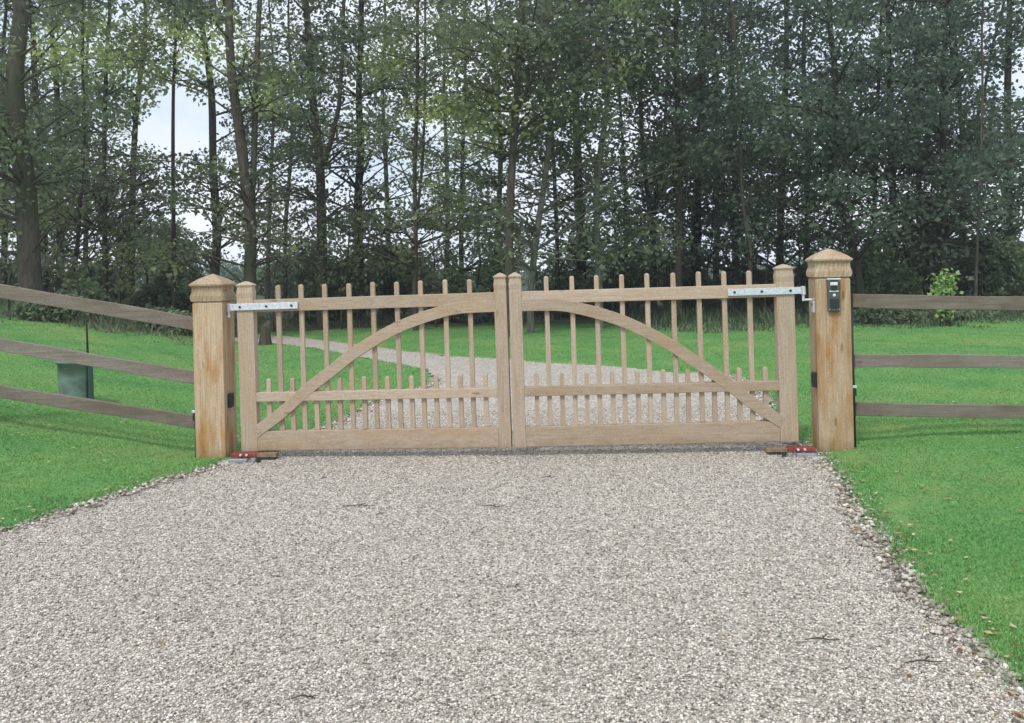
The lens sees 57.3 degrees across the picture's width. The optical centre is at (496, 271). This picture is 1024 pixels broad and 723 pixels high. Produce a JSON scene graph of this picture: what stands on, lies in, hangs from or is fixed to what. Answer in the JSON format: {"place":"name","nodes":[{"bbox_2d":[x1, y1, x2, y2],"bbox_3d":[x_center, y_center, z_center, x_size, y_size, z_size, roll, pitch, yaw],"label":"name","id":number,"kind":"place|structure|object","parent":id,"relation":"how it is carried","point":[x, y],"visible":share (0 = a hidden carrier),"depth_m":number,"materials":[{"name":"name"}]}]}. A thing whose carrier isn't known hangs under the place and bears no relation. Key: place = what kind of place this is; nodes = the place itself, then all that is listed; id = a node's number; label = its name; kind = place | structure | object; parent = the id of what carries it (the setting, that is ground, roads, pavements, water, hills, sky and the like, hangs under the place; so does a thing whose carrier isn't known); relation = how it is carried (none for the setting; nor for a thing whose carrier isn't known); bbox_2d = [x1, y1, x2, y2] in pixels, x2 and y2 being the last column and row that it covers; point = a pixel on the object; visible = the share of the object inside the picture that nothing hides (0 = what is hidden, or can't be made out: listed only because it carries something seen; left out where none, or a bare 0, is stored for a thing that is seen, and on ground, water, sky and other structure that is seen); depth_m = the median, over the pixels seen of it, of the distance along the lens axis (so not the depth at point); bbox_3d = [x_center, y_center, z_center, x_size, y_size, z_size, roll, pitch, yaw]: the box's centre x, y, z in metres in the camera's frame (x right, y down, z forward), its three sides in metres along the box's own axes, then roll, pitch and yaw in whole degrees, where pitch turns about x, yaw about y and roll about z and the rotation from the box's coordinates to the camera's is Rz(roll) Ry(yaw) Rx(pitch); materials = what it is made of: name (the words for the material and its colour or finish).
{"place":"outdoors","nodes":[
{"label":"outdoors","id":0,"kind":"place"},
{"bbox_2d":[0,266,1023,694],"bbox_3d":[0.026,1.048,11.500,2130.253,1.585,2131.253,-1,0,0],"label":"ground","id":1,"kind":"structure","parent":0,"point":[846,456],"depth_m":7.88,"materials":[{"name":"green plant"}]},
{"bbox_2d":[0,201,60,311],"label":"sapling","id":2,"kind":"object","parent":1,"relation":"on","point":[11,261],"visible":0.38,"depth_m":21.80,"materials":[{"name":"green plant"}]},
{"bbox_2d":[0,0,86,298],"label":"tree","id":3,"kind":"object","parent":1,"relation":"on","point":[3,278],"visible":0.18,"depth_m":25.00,"materials":[{"name":"green plant"}]},
{"bbox_2d":[11,289,88,322],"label":"shrub","id":4,"kind":"object","parent":1,"relation":"on","point":[34,312],"visible":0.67,"depth_m":16.97,"materials":[{"name":"green plant"}]},
{"bbox_2d":[0,0,131,291],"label":"tree","id":5,"kind":"object","parent":1,"relation":"on","point":[70,173],"visible":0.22,"depth_m":23.67,"materials":[{"name":"green plant"}]},
{"bbox_2d":[11,183,125,292],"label":"sapling","id":6,"kind":"object","parent":1,"relation":"on","point":[56,249],"visible":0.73,"depth_m":19.80,"materials":[{"name":"green plant"}]},
{"bbox_2d":[56,361,93,398],"bbox_3d":[-3.783,0.986,8.400,0.300,0.388,0.300,-1,0,0],"label":"utility box","id":7,"kind":"object","parent":1,"relation":"on","point":[76,380],"visible":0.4,"depth_m":8.29,"materials":[{"name":"green plastic"}]},
{"bbox_2d":[0,0,155,318],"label":"tree","id":8,"kind":"object","parent":1,"relation":"on","point":[24,180],"visible":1,"depth_m":17.28,"materials":[{"name":"green plant"}]},
{"bbox_2d":[0,0,158,291],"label":"tree","id":9,"kind":"object","parent":1,"relation":"on","point":[57,94],"visible":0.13,"depth_m":26.01,"materials":[{"name":"green plant"}]},
{"bbox_2d":[9,1,160,263],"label":"tree","id":10,"kind":"object","parent":1,"relation":"on","point":[87,231],"visible":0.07,"depth_m":33.88,"materials":[{"name":"green plant"}]},
{"bbox_2d":[57,270,114,321],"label":"shrub","id":11,"kind":"object","parent":1,"relation":"on","point":[70,284],"visible":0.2,"depth_m":19.85,"materials":[{"name":"green plant"}]},
{"bbox_2d":[0,0,174,288],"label":"tree","id":12,"kind":"object","parent":1,"relation":"on","point":[80,197],"visible":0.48,"depth_m":20.89,"materials":[{"name":"green plant"}]},
{"bbox_2d":[0,170,182,295],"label":"sapling","id":13,"kind":"object","parent":1,"relation":"on","point":[106,232],"visible":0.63,"depth_m":20.76,"materials":[{"name":"green plant"}]},
{"bbox_2d":[0,284,194,428],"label":"rail fence","id":14,"kind":"object","parent":1,"relation":"on","point":[105,308],"visible":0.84,"depth_m":6.84,"materials":[{"name":"brown wood"}]},
{"bbox_2d":[65,261,137,300],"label":"shrub","id":15,"kind":"object","parent":1,"relation":"on","point":[94,272],"visible":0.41,"depth_m":29.73,"materials":[{"name":"green plant"}]},
{"bbox_2d":[0,0,212,301],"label":"tree","id":16,"kind":"object","parent":1,"relation":"on","point":[105,91],"visible":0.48,"depth_m":22.60,"materials":[{"name":"green plant"}]},
{"bbox_2d":[47,0,206,303],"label":"tree","id":17,"kind":"object","parent":1,"relation":"on","point":[134,146],"visible":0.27,"depth_m":26.74,"materials":[{"name":"green plant"}]},
{"bbox_2d":[79,152,188,303],"bbox_3d":[-8.834,-0.798,22.895,2.951,4.130,2.486,-1,0,0],"label":"sapling","id":18,"kind":"object","parent":1,"relation":"on","point":[120,289],"visible":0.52,"depth_m":22.74,"materials":[{"name":"green plant"}]},
{"bbox_2d":[83,198,196,302],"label":"sapling","id":19,"kind":"object","parent":1,"relation":"on","point":[135,282],"visible":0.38,"depth_m":25.98,"materials":[{"name":"green plant"}]},
{"bbox_2d":[38,0,251,311],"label":"tree","id":20,"kind":"object","parent":1,"relation":"on","point":[171,25],"visible":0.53,"depth_m":21.95,"materials":[{"name":"green plant"}]},
{"bbox_2d":[116,303,192,335],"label":"shrub","id":21,"kind":"object","parent":1,"relation":"on","point":[176,329],"visible":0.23,"depth_m":18.03,"materials":[{"name":"green plant"}]},
{"bbox_2d":[117,210,202,290],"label":"shrub","id":22,"kind":"object","parent":1,"relation":"on","point":[141,281],"visible":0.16,"depth_m":41.56,"materials":[{"name":"green plant"}]},
{"bbox_2d":[123,263,203,314],"bbox_3d":[-8.242,0.526,23.970,2.634,1.531,1.339,-1,0,0],"label":"shrub","id":23,"kind":"object","parent":1,"relation":"on","point":[163,289],"visible":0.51,"depth_m":23.70,"materials":[{"name":"green plant"}]},
{"bbox_2d":[114,213,240,276],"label":"sapling","id":24,"kind":"object","parent":1,"relation":"on","point":[195,266],"visible":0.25,"depth_m":25.68,"materials":[{"name":"green plant"}]},
{"bbox_2d":[105,0,308,277],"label":"tree","id":25,"kind":"object","parent":1,"relation":"on","point":[214,266],"visible":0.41,"depth_m":24.05,"materials":[{"name":"green plant"}]},
{"bbox_2d":[189,274,236,457],"bbox_3d":[-2.040,0.833,6.800,0.253,1.635,0.253,-1,0,6],"label":"gate post","id":26,"kind":"object","parent":1,"relation":"on","point":[212,296],"visible":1,"depth_m":6.69,"materials":[{"name":"brown wood"}]},
{"bbox_2d":[226,273,511,451],"bbox_3d":[-0.958,0.654,6.680,2.108,1.225,0.098,-2,0,6],"label":"gate leaf","id":27,"kind":"object","parent":26,"relation":"attached to","point":[258,435],"visible":0.98,"depth_m":6.66,"materials":[{"name":"brown wood"}]},
{"bbox_2d":[120,0,388,332],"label":"tree","id":28,"kind":"object","parent":1,"relation":"on","point":[248,174],"visible":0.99,"depth_m":19.93,"materials":[{"name":"green plant"}]},
{"bbox_2d":[194,0,335,298],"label":"tree","id":29,"kind":"object","parent":1,"relation":"on","point":[267,279],"visible":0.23,"depth_m":35.90,"materials":[{"name":"green plant"}]},
{"bbox_2d":[227,206,332,331],"bbox_3d":[-5.110,0.040,22.554,2.456,3.294,2.833,-1,0,-33],"label":"sapling","id":30,"kind":"object","parent":1,"relation":"on","point":[273,283],"visible":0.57,"depth_m":21.99,"materials":[{"name":"green plant"}]},
{"bbox_2d":[256,257,308,298],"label":"shrub","id":31,"kind":"object","parent":1,"relation":"on","point":[261,285],"visible":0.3,"depth_m":45.46,"materials":[{"name":"green plant"}]},
{"bbox_2d":[210,0,363,312],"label":"tree","id":32,"kind":"object","parent":1,"relation":"on","point":[285,284],"visible":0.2,"depth_m":32.87,"materials":[{"name":"green plant"}]},
{"bbox_2d":[256,187,345,282],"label":"sapling","id":33,"kind":"object","parent":1,"relation":"on","point":[284,273],"visible":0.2,"depth_m":26.24,"materials":[{"name":"green plant"}]},
{"bbox_2d":[206,0,430,327],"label":"tree","id":34,"kind":"object","parent":1,"relation":"on","point":[311,63],"visible":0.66,"depth_m":22.96,"materials":[{"name":"green plant"}]},
{"bbox_2d":[287,249,378,323],"bbox_3d":[-4.414,0.433,25.090,2.397,2.158,1.770,-1,0,-20],"label":"shrub","id":35,"kind":"object","parent":1,"relation":"on","point":[302,275],"visible":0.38,"depth_m":24.79,"materials":[{"name":"green plant"}]},
{"bbox_2d":[292,193,388,328],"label":"sapling","id":36,"kind":"object","parent":1,"relation":"on","point":[323,226],"visible":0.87,"depth_m":22.01,"materials":[{"name":"green plant"}]},
{"bbox_2d":[268,0,453,321],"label":"tree","id":37,"kind":"object","parent":1,"relation":"on","point":[359,8],"visible":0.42,"depth_m":24.78,"materials":[{"name":"green plant"}]},
{"bbox_2d":[315,204,446,321],"bbox_3d":[-2.963,-0.069,23.668,3.427,3.396,1.908,-1,0,0],"label":"sapling","id":38,"kind":"object","parent":1,"relation":"on","point":[379,283],"visible":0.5,"depth_m":23.92,"materials":[{"name":"green plant"}]},
{"bbox_2d":[349,243,432,316],"bbox_3d":[-3.059,0.308,26.927,2.608,2.348,1.577,-1,0,0],"label":"shrub","id":39,"kind":"object","parent":1,"relation":"on","point":[387,287],"visible":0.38,"depth_m":26.78,"materials":[{"name":"green plant"}]},
{"bbox_2d":[330,0,457,276],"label":"tree","id":40,"kind":"object","parent":1,"relation":"on","point":[385,153],"visible":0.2,"depth_m":33.92,"materials":[{"name":"green plant"}]},
{"bbox_2d":[269,0,552,330],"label":"tree","id":41,"kind":"object","parent":1,"relation":"on","point":[414,177],"visible":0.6,"depth_m":20.80,"materials":[{"name":"green plant"}]},
{"bbox_2d":[373,0,501,283],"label":"tree","id":42,"kind":"object","parent":1,"relation":"on","point":[446,147],"visible":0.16,"depth_m":34.88,"materials":[{"name":"green plant"}]},
{"bbox_2d":[380,207,498,327],"bbox_3d":[-1.325,0.047,22.244,2.812,3.071,2.469,-1,0,0],"label":"sapling","id":43,"kind":"object","parent":1,"relation":"on","point":[445,261],"visible":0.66,"depth_m":22.19,"materials":[{"name":"green plant"}]},
{"bbox_2d":[411,264,493,323],"bbox_3d":[-1.087,0.615,24.007,2.336,1.687,1.372,-1,0,0],"label":"shrub","id":44,"kind":"object","parent":1,"relation":"on","point":[454,277],"visible":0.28,"depth_m":23.75,"materials":[{"name":"green plant"}]},
{"bbox_2d":[404,189,530,323],"bbox_3d":[-0.668,-0.243,22.426,3.280,3.619,3.430,-1,0,0],"label":"sapling","id":45,"kind":"object","parent":1,"relation":"on","point":[465,272],"visible":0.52,"depth_m":22.84,"materials":[{"name":"green plant"}]},
{"bbox_2d":[382,0,558,277],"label":"tree","id":46,"kind":"object","parent":1,"relation":"on","point":[462,144],"visible":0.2,"depth_m":27.91,"materials":[{"name":"green plant"}]},
{"bbox_2d":[398,0,574,263],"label":"tree","id":47,"kind":"object","parent":1,"relation":"on","point":[498,160],"visible":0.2,"depth_m":26.82,"materials":[{"name":"green plant"}]},
{"bbox_2d":[468,249,519,316],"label":"shrub","id":48,"kind":"object","parent":1,"relation":"on","point":[486,272],"visible":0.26,"depth_m":25.77,"materials":[{"name":"green plant"}]},
{"bbox_2d":[0,335,1023,722],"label":"gravel drive","id":49,"kind":"structure","parent":1,"relation":"on","point":[436,365],"depth_m":4.11,"materials":[{"name":"grey gravel"}]},
{"bbox_2d":[219,452,278,464],"bbox_3d":[-1.749,1.318,6.612,0.360,0.050,0.240,-1,0,6],"label":"gate operator","id":50,"kind":"object","parent":49,"relation":"on","point":[241,457],"visible":0.99,"depth_m":6.65,"materials":[{"name":"red paint"}]},
{"bbox_2d":[0,403,1023,722],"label":"pebbles","id":51,"kind":"object","parent":49,"relation":"on","point":[674,715],"visible":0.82,"depth_m":3.57,"materials":[{"name":"grey gravel"}]},
{"bbox_2d":[0,372,1023,722],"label":"edge stones","id":52,"kind":"object","parent":49,"relation":"on","point":[970,646],"visible":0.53,"depth_m":4.46,"materials":[{"name":"grey stone"}]},
{"bbox_2d":[0,340,1023,719],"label":"leaf litter","id":53,"kind":"object","parent":49,"relation":"on","point":[714,608],"visible":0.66,"depth_m":4.21,"materials":[{"name":"brown plant"}]},
{"bbox_2d":[765,446,824,458],"bbox_3d":[2.021,1.226,6.332,0.360,0.050,0.240,-1,0,3],"label":"gate operator","id":54,"kind":"object","parent":49,"relation":"on","point":[789,451],"visible":0.96,"depth_m":6.38,"materials":[{"name":"red paint"}]},
{"bbox_2d":[0,289,1023,346],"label":"weeds","id":55,"kind":"object","parent":1,"relation":"on","point":[660,317],"visible":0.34,"depth_m":19.83,"materials":[{"name":"green plant"}]},
{"bbox_2d":[367,0,681,335],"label":"tree","id":56,"kind":"object","parent":1,"relation":"on","point":[512,131],"visible":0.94,"depth_m":18.06,"materials":[{"name":"green plant"}]},
{"bbox_2d":[378,0,691,332],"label":"tree","id":57,"kind":"object","parent":1,"relation":"on","point":[533,246],"visible":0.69,"depth_m":19.10,"materials":[{"name":"green plant"}]},
{"bbox_2d":[454,0,652,319],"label":"tree","id":58,"kind":"object","parent":1,"relation":"on","point":[558,267],"visible":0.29,"depth_m":23.89,"materials":[{"name":"green plant"}]},
{"bbox_2d":[136,235,981,285],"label":"distant wood","id":59,"kind":"object","parent":1,"relation":"on","point":[231,268],"visible":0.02,"depth_m":82.48,"materials":[{"name":"green plant"}]},
{"bbox_2d":[524,267,593,317],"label":"shrub","id":60,"kind":"object","parent":1,"relation":"on","point":[579,276],"visible":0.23,"depth_m":24.90,"materials":[{"name":"green plant"}]},
{"bbox_2d":[538,229,592,282],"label":"sapling","id":61,"kind":"object","parent":1,"relation":"on","point":[550,266],"visible":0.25,"depth_m":25.47,"materials":[{"name":"green plant"}]},
{"bbox_2d":[463,0,669,278],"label":"tree","id":62,"kind":"object","parent":1,"relation":"on","point":[584,263],"visible":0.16,"depth_m":25.91,"materials":[{"name":"green plant"}]},
{"bbox_2d":[535,194,653,311],"bbox_3d":[2.633,-0.348,23.142,2.423,3.572,3.789,-1,0,-30],"label":"sapling","id":63,"kind":"object","parent":1,"relation":"on","point":[614,274],"visible":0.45,"depth_m":22.98,"materials":[{"name":"green plant"}]},
{"bbox_2d":[466,0,751,328],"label":"tree","id":64,"kind":"object","parent":1,"relation":"on","point":[559,145],"visible":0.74,"depth_m":19.49,"materials":[{"name":"green plant"}]},
{"bbox_2d":[587,257,661,312],"bbox_3d":[3.426,0.432,25.972,2.484,1.692,1.624,-1,0,0],"label":"shrub","id":65,"kind":"object","parent":1,"relation":"on","point":[607,284],"visible":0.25,"depth_m":25.70,"materials":[{"name":"green plant"}]},
{"bbox_2d":[555,0,709,269],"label":"tree","id":66,"kind":"object","parent":1,"relation":"on","point":[621,137],"visible":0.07,"depth_m":26.90,"materials":[{"name":"green plant"}]},
{"bbox_2d":[537,0,759,310],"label":"tree","id":67,"kind":"object","parent":1,"relation":"on","point":[653,207],"visible":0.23,"depth_m":23.75,"materials":[{"name":"green plant"}]},
{"bbox_2d":[604,187,706,312],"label":"sapling","id":68,"kind":"object","parent":1,"relation":"on","point":[664,272],"visible":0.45,"depth_m":22.05,"materials":[{"name":"green plant"}]},
{"bbox_2d":[647,253,721,307],"bbox_3d":[5.316,0.303,26.954,2.501,1.817,1.876,-1,0,0],"label":"shrub","id":69,"kind":"object","parent":1,"relation":"on","point":[686,282],"visible":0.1,"depth_m":26.70,"materials":[{"name":"green plant"}]},
{"bbox_2d":[561,0,815,320],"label":"tree","id":70,"kind":"object","parent":1,"relation":"on","point":[677,92],"visible":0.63,"depth_m":20.24,"materials":[{"name":"green plant"}]},
{"bbox_2d":[601,0,803,309],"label":"tree","id":71,"kind":"object","parent":1,"relation":"on","point":[699,235],"visible":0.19,"depth_m":24.62,"materials":[{"name":"green plant"}]},
{"bbox_2d":[643,0,789,305],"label":"tree","id":72,"kind":"object","parent":1,"relation":"on","point":[704,216],"visible":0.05,"depth_m":28.73,"materials":[{"name":"green plant"}]},
{"bbox_2d":[667,187,769,313],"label":"sapling","id":73,"kind":"object","parent":1,"relation":"on","point":[708,264],"visible":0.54,"depth_m":22.92,"materials":[{"name":"green plant"}]},
{"bbox_2d":[624,0,838,310],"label":"tree","id":74,"kind":"object","parent":1,"relation":"on","point":[736,266],"visible":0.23,"depth_m":23.58,"materials":[{"name":"green plant"}]},
{"bbox_2d":[682,205,800,307],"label":"sapling","id":75,"kind":"object","parent":1,"relation":"on","point":[728,266],"visible":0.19,"depth_m":25.58,"materials":[{"name":"green plant"}]},
{"bbox_2d":[714,264,773,307],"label":"shrub","id":76,"kind":"object","parent":1,"relation":"on","point":[756,274],"visible":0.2,"depth_m":25.67,"materials":[{"name":"green plant"}]},
{"bbox_2d":[701,173,807,314],"bbox_3d":[6.410,-0.508,22.445,3.742,3.703,2.577,-1,0,-37],"label":"sapling","id":77,"kind":"object","parent":1,"relation":"on","point":[757,186],"visible":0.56,"depth_m":21.87,"materials":[{"name":"green plant"}]},
{"bbox_2d":[647,0,882,313],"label":"tree","id":78,"kind":"object","parent":1,"relation":"on","point":[740,166],"visible":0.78,"depth_m":19.42,"materials":[{"name":"green plant"}]},
{"bbox_2d":[766,264,809,307],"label":"shrub","id":79,"kind":"object","parent":1,"relation":"on","point":[803,278],"visible":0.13,"depth_m":24.84,"materials":[{"name":"green plant"}]},
{"bbox_2d":[727,188,856,308],"bbox_3d":[7.689,-0.426,24.011,3.053,3.459,3.724,-1,0,22],"label":"sapling","id":80,"kind":"object","parent":1,"relation":"on","point":[788,246],"visible":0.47,"depth_m":24.02,"materials":[{"name":"green plant"}]},
{"bbox_2d":[690,0,907,275],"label":"tree","id":81,"kind":"object","parent":1,"relation":"on","point":[786,61],"visible":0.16,"depth_m":24.73,"materials":[{"name":"green plant"}]},
{"bbox_2d":[717,0,909,264],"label":"tree","id":82,"kind":"object","parent":1,"relation":"on","point":[770,53],"visible":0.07,"depth_m":27.63,"materials":[{"name":"green plant"}]},
{"bbox_2d":[805,248,853,451],"bbox_3d":[2.323,0.691,6.500,0.262,1.705,0.262,-1,0,7],"label":"gate post","id":83,"kind":"object","parent":1,"relation":"on","point":[832,391],"visible":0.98,"depth_m":6.39,"materials":[{"name":"brown wood"}]},
{"bbox_2d":[508,264,813,447],"bbox_3d":[1.159,0.586,6.515,2.120,1.225,0.098,-2,0,3],"label":"gate leaf","id":84,"kind":"object","parent":83,"relation":"attached to","point":[780,424],"visible":1,"depth_m":6.50,"materials":[{"name":"brown wood"}]},
{"bbox_2d":[826,278,840,311],"bbox_3d":[2.293,0.158,6.364,0.088,0.226,0.042,-1,0,7],"label":"keypad","id":85,"kind":"object","parent":83,"relation":"attached to","point":[833,294],"visible":1,"depth_m":6.35,"materials":[{"name":"metal"}]},
{"bbox_2d":[851,310,856,447],"bbox_3d":[2.446,0.760,6.425,0.044,1.000,0.040,-1,0,7],"label":"cable conduit","id":86,"kind":"object","parent":83,"relation":"attached to","point":[854,385],"visible":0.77,"depth_m":6.41,"materials":[{"name":"black plastic"}]},
{"bbox_2d":[703,0,977,314],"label":"tree","id":87,"kind":"object","parent":1,"relation":"on","point":[830,110],"visible":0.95,"depth_m":19.31,"materials":[{"name":"green plant"}]},
{"bbox_2d":[773,0,999,267],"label":"tree","id":88,"kind":"object","parent":1,"relation":"on","point":[854,79],"visible":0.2,"depth_m":23.68,"materials":[{"name":"green plant"}]},
{"bbox_2d":[848,241,926,309],"bbox_3d":[8.909,0.193,22.022,2.451,1.914,1.258,-1,0,-22],"label":"shrub","id":89,"kind":"object","parent":1,"relation":"on","point":[884,276],"visible":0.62,"depth_m":21.77,"materials":[{"name":"green plant"}]},
{"bbox_2d":[853,308,929,324],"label":"shrub","id":90,"kind":"object","parent":1,"relation":"on","point":[868,316],"visible":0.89,"depth_m":18.36,"materials":[{"name":"green plant"}]},
{"bbox_2d":[793,0,1022,263],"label":"tree","id":91,"kind":"object","parent":1,"relation":"on","point":[888,14],"visible":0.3,"depth_m":22.32,"materials":[{"name":"green plant"}]},
{"bbox_2d":[808,0,1023,288],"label":"tree","id":92,"kind":"object","parent":1,"relation":"on","point":[968,67],"visible":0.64,"depth_m":21.64,"materials":[{"name":"green plant"}]},
{"bbox_2d":[827,0,1023,259],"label":"tree","id":93,"kind":"object","parent":1,"relation":"on","point":[1006,66],"visible":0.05,"depth_m":25.17,"materials":[{"name":"green plant"}]},
{"bbox_2d":[836,0,1023,310],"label":"tree","id":94,"kind":"object","parent":1,"relation":"on","point":[980,173],"visible":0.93,"depth_m":18.90,"materials":[{"name":"green plant"}]},
{"bbox_2d":[898,226,972,295],"bbox_3d":[11.254,-0.149,24.050,2.144,2.442,1.582,-1,0,0],"label":"shrub","id":95,"kind":"object","parent":1,"relation":"on","point":[925,273],"visible":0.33,"depth_m":23.63,"materials":[{"name":"green plant"}]},
{"bbox_2d":[851,294,1023,417],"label":"rail fence","id":96,"kind":"object","parent":1,"relation":"on","point":[895,301],"visible":0.93,"depth_m":6.48,"materials":[{"name":"brown wood"}]},
{"bbox_2d":[857,0,1023,295],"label":"tree","id":97,"kind":"object","parent":1,"relation":"on","point":[985,85],"visible":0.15,"depth_m":24.52,"materials":[{"name":"green plant"}]},
{"bbox_2d":[926,268,963,325],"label":"shrub","id":98,"kind":"object","parent":1,"relation":"on","point":[945,285],"visible":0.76,"depth_m":17.44,"materials":[{"name":"green plant"}]},
{"bbox_2d":[900,0,1023,253],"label":"tree","id":99,"kind":"object","parent":1,"relation":"on","point":[1015,28],"visible":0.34,"depth_m":23.63,"materials":[{"name":"green plant"}]},
{"bbox_2d":[925,309,1001,320],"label":"shrub","id":100,"kind":"object","parent":1,"relation":"on","point":[988,313],"visible":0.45,"depth_m":18.82,"materials":[{"name":"green plant"}]},
{"bbox_2d":[962,231,1023,295],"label":"shrub","id":101,"kind":"object","parent":1,"relation":"on","point":[1008,280],"visible":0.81,"depth_m":22.80,"materials":[{"name":"green plant"}]},
{"bbox_2d":[0,0,1023,276],"label":"sky","id":102,"kind":"structure","parent":0,"point":[191,119],"materials":[{"name":"white"}]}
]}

